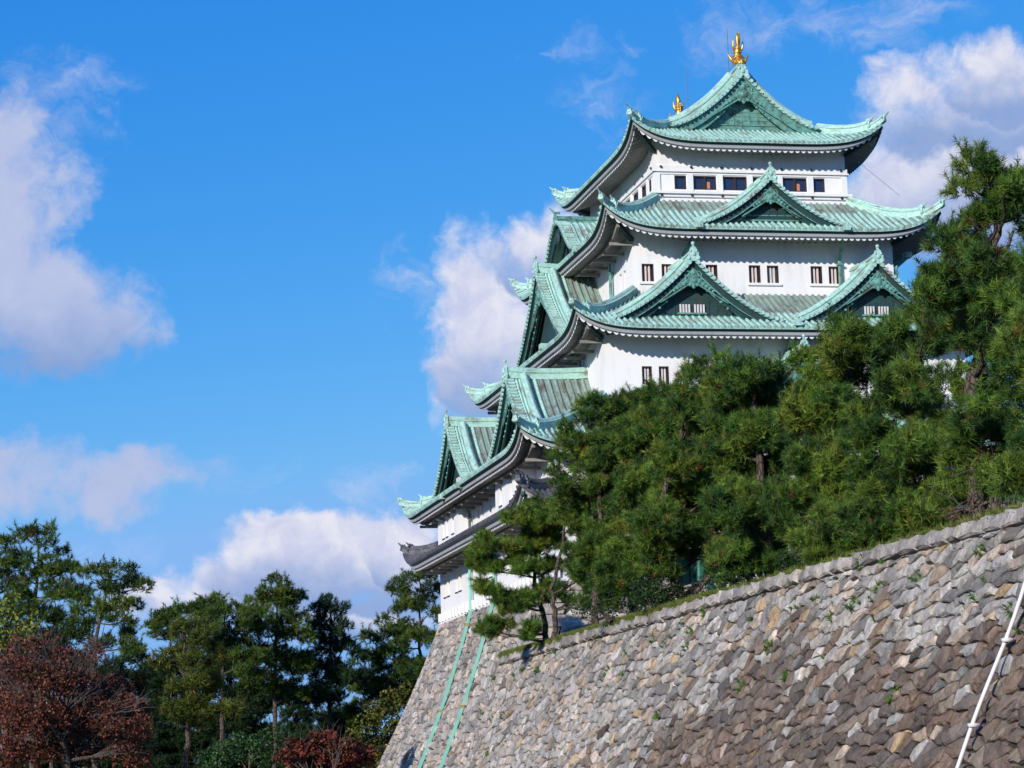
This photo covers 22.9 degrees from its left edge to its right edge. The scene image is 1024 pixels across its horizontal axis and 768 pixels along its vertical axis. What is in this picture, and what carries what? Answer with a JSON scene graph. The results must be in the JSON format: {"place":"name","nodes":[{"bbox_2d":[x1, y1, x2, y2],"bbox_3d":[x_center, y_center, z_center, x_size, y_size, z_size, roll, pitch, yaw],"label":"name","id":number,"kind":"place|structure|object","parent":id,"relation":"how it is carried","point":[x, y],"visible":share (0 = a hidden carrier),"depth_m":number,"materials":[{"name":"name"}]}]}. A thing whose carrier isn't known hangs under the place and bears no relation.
{"place":"outdoors","nodes":[
{"label":"outdoors","id":0,"kind":"place"},
{"bbox_2d":[0,0,1023,767],"label":"sky","id":1,"kind":"structure","parent":0,"point":[255,255],"materials":[{"name":"blue"}]},
{"bbox_3d":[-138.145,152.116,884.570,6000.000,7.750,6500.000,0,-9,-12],"label":"ground","id":2,"kind":"structure","parent":0,"visible":0},
{"bbox_2d":[0,591,47,765],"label":"broadleaf tree","id":3,"kind":"object","parent":2,"relation":"on","point":[13,611],"visible":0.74,"depth_m":157.75,"materials":[{"name":"green plant"}]},
{"bbox_2d":[0,517,81,767],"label":"pine tree","id":4,"kind":"object","parent":2,"relation":"on","point":[16,559],"visible":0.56,"depth_m":164.35,"materials":[{"name":"green plant"}]},
{"bbox_2d":[0,646,160,767],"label":"tree","id":5,"kind":"object","parent":2,"relation":"on","point":[138,677],"visible":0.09,"depth_m":175.12,"materials":[{"name":"green plant"}]},
{"bbox_2d":[0,622,168,767],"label":"autumn tree","id":6,"kind":"object","parent":2,"relation":"on","point":[62,720],"visible":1,"depth_m":137.10,"materials":[{"name":"red plant"}]},
{"bbox_2d":[16,553,156,767],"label":"pine tree","id":7,"kind":"object","parent":2,"relation":"on","point":[103,608],"visible":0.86,"depth_m":159.78,"materials":[{"name":"green plant"}]},
{"bbox_2d":[0,658,389,767],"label":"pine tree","id":8,"kind":"object","parent":2,"relation":"on","point":[170,748],"visible":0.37,"depth_m":212.42,"materials":[{"name":"green plant"}]},
{"bbox_2d":[114,590,276,767],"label":"pine tree","id":9,"kind":"object","parent":2,"relation":"on","point":[216,606],"visible":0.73,"depth_m":191.88,"materials":[{"name":"green plant"}]},
{"bbox_2d":[146,613,248,767],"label":"pine tree","id":10,"kind":"object","parent":2,"relation":"on","point":[198,680],"visible":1,"depth_m":149.16,"materials":[{"name":"green plant"}]},
{"bbox_2d":[193,724,291,767],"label":"broadleaf tree","id":11,"kind":"object","parent":2,"relation":"on","point":[252,755],"visible":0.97,"depth_m":139.65,"materials":[{"name":"green plant"}]},
{"bbox_2d":[234,568,320,767],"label":"pine tree","id":12,"kind":"object","parent":2,"relation":"on","point":[282,600],"visible":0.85,"depth_m":195.47,"materials":[{"name":"green plant"}]},
{"bbox_2d":[277,592,376,730],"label":"pine tree","id":13,"kind":"object","parent":2,"relation":"on","point":[338,673],"visible":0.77,"depth_m":199.38,"materials":[{"name":"green plant"}]},
{"bbox_2d":[271,718,385,767],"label":"maple tree","id":14,"kind":"object","parent":2,"relation":"on","point":[314,754],"visible":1,"depth_m":131.60,"materials":[{"name":"red plant"}]},
{"bbox_2d":[361,744,386,767],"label":"shrub","id":15,"kind":"object","parent":2,"relation":"on","point":[379,751],"visible":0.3,"depth_m":189.76,"materials":[{"name":"green plant"}]},
{"bbox_2d":[337,643,416,757],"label":"tree","id":16,"kind":"object","parent":2,"relation":"on","point":[349,711],"visible":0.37,"depth_m":208.59,"materials":[{"name":"green plant"}]},
{"bbox_2d":[343,681,414,764],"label":"broadleaf tree","id":17,"kind":"object","parent":2,"relation":"on","point":[373,712],"visible":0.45,"depth_m":199.44,"materials":[{"name":"green plant"}]},
{"bbox_2d":[348,568,440,692],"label":"pine tree","id":18,"kind":"object","parent":2,"relation":"on","point":[404,666],"visible":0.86,"depth_m":204.24,"materials":[{"name":"green plant"}]},
{"bbox_2d":[376,578,757,767],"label":"stone base","id":19,"kind":"object","parent":2,"relation":"on","point":[438,725],"visible":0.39,"depth_m":159.59,"materials":[{"name":"grey stone"}]},
{"bbox_2d":[395,32,1022,624],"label":"castle keep","id":20,"kind":"structure","parent":19,"relation":"on","point":[727,210],"depth_m":156.20,"materials":[{"name":"white paint"}]},
{"bbox_2d":[464,503,1023,767],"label":"moat wall","id":21,"kind":"structure","parent":2,"relation":"on","point":[929,643],"depth_m":86.98,"materials":[{"name":"stone"}]},
{"bbox_2d":[460,491,568,643],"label":"pine tree","id":22,"kind":"object","parent":21,"relation":"on","point":[539,534],"visible":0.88,"depth_m":132.04,"materials":[{"name":"green plant"}]},
{"bbox_2d":[542,493,620,642],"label":"pine tree","id":23,"kind":"object","parent":21,"relation":"on","point":[572,573],"visible":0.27,"depth_m":129.95,"materials":[{"name":"green plant"}]},
{"bbox_2d":[571,593,630,625],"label":"shrub","id":24,"kind":"object","parent":21,"relation":"on","point":[604,614],"visible":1,"depth_m":118.32,"materials":[{"name":"green plant"}]},
{"bbox_2d":[628,572,692,611],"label":"shrub","id":25,"kind":"object","parent":21,"relation":"on","point":[640,591],"visible":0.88,"depth_m":111.70,"materials":[{"name":"green plant"}]},
{"bbox_2d":[479,539,1023,757],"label":"weeds","id":26,"kind":"object","parent":21,"relation":"attached to","point":[784,673],"depth_m":88.83,"materials":[{"name":"green plant"}]},
{"bbox_2d":[497,497,1023,658],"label":"grass","id":27,"kind":"structure","parent":21,"relation":"on","point":[674,603],"depth_m":100.89,"materials":[{"name":"green plant"}]},
{"bbox_2d":[955,582,1023,767],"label":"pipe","id":28,"kind":"object","parent":21,"relation":"attached to","point":[1004,641],"visible":1,"depth_m":69.00,"materials":[{"name":"metal"}]},
{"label":"terrace ground","id":29,"kind":"structure","parent":0,"visible":0},
{"bbox_2d":[541,379,652,624],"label":"pine tree","id":30,"kind":"object","parent":29,"relation":"on","point":[593,457],"visible":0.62,"depth_m":123.86,"materials":[{"name":"green plant"}]},
{"bbox_2d":[584,373,707,612],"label":"pine tree","id":31,"kind":"object","parent":29,"relation":"on","point":[632,436],"visible":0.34,"depth_m":118.02,"materials":[{"name":"green plant"}]},
{"bbox_2d":[676,548,713,599],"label":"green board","id":32,"kind":"object","parent":29,"relation":"on","point":[692,575],"visible":0.17,"depth_m":120.25,"materials":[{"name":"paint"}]},
{"bbox_2d":[618,351,785,598],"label":"pine tree","id":33,"kind":"object","parent":29,"relation":"on","point":[661,528],"visible":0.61,"depth_m":111.91,"materials":[{"name":"green plant"}]},
{"bbox_2d":[698,565,764,592],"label":"shrub","id":34,"kind":"object","parent":29,"relation":"on","point":[712,579],"visible":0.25,"depth_m":105.51,"materials":[{"name":"green plant"}]},
{"bbox_2d":[684,338,821,588],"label":"pine tree","id":35,"kind":"object","parent":29,"relation":"on","point":[739,435],"visible":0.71,"depth_m":102.73,"materials":[{"name":"green plant"}]},
{"bbox_2d":[777,543,874,572],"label":"shrub","id":36,"kind":"object","parent":29,"relation":"on","point":[791,556],"visible":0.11,"depth_m":94.47,"materials":[{"name":"green plant"}]},
{"bbox_2d":[754,298,920,554],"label":"pine tree","id":37,"kind":"object","parent":29,"relation":"on","point":[815,406],"visible":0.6,"depth_m":95.07,"materials":[{"name":"green plant"}]},
{"bbox_2d":[782,489,946,565],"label":"bush","id":38,"kind":"object","parent":29,"relation":"on","point":[823,539],"visible":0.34,"depth_m":90.66,"materials":[{"name":"green plant"}]},
{"bbox_2d":[827,294,967,545],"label":"pine tree","id":39,"kind":"object","parent":29,"relation":"on","point":[911,447],"visible":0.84,"depth_m":88.05,"materials":[{"name":"green plant"}]},
{"bbox_2d":[897,134,1023,518],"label":"pine tree","id":40,"kind":"object","parent":29,"relation":"on","point":[961,295],"visible":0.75,"depth_m":79.78,"materials":[{"name":"green plant"}]},
{"bbox_2d":[926,438,1021,523],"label":"shrub","id":41,"kind":"object","parent":29,"relation":"on","point":[966,508],"visible":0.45,"depth_m":80.15,"materials":[{"name":"green plant"}]},
{"bbox_2d":[983,221,1023,500],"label":"pine tree","id":42,"kind":"object","parent":29,"relation":"on","point":[1010,331],"visible":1,"depth_m":74.00,"materials":[{"name":"green plant"}]}
]}

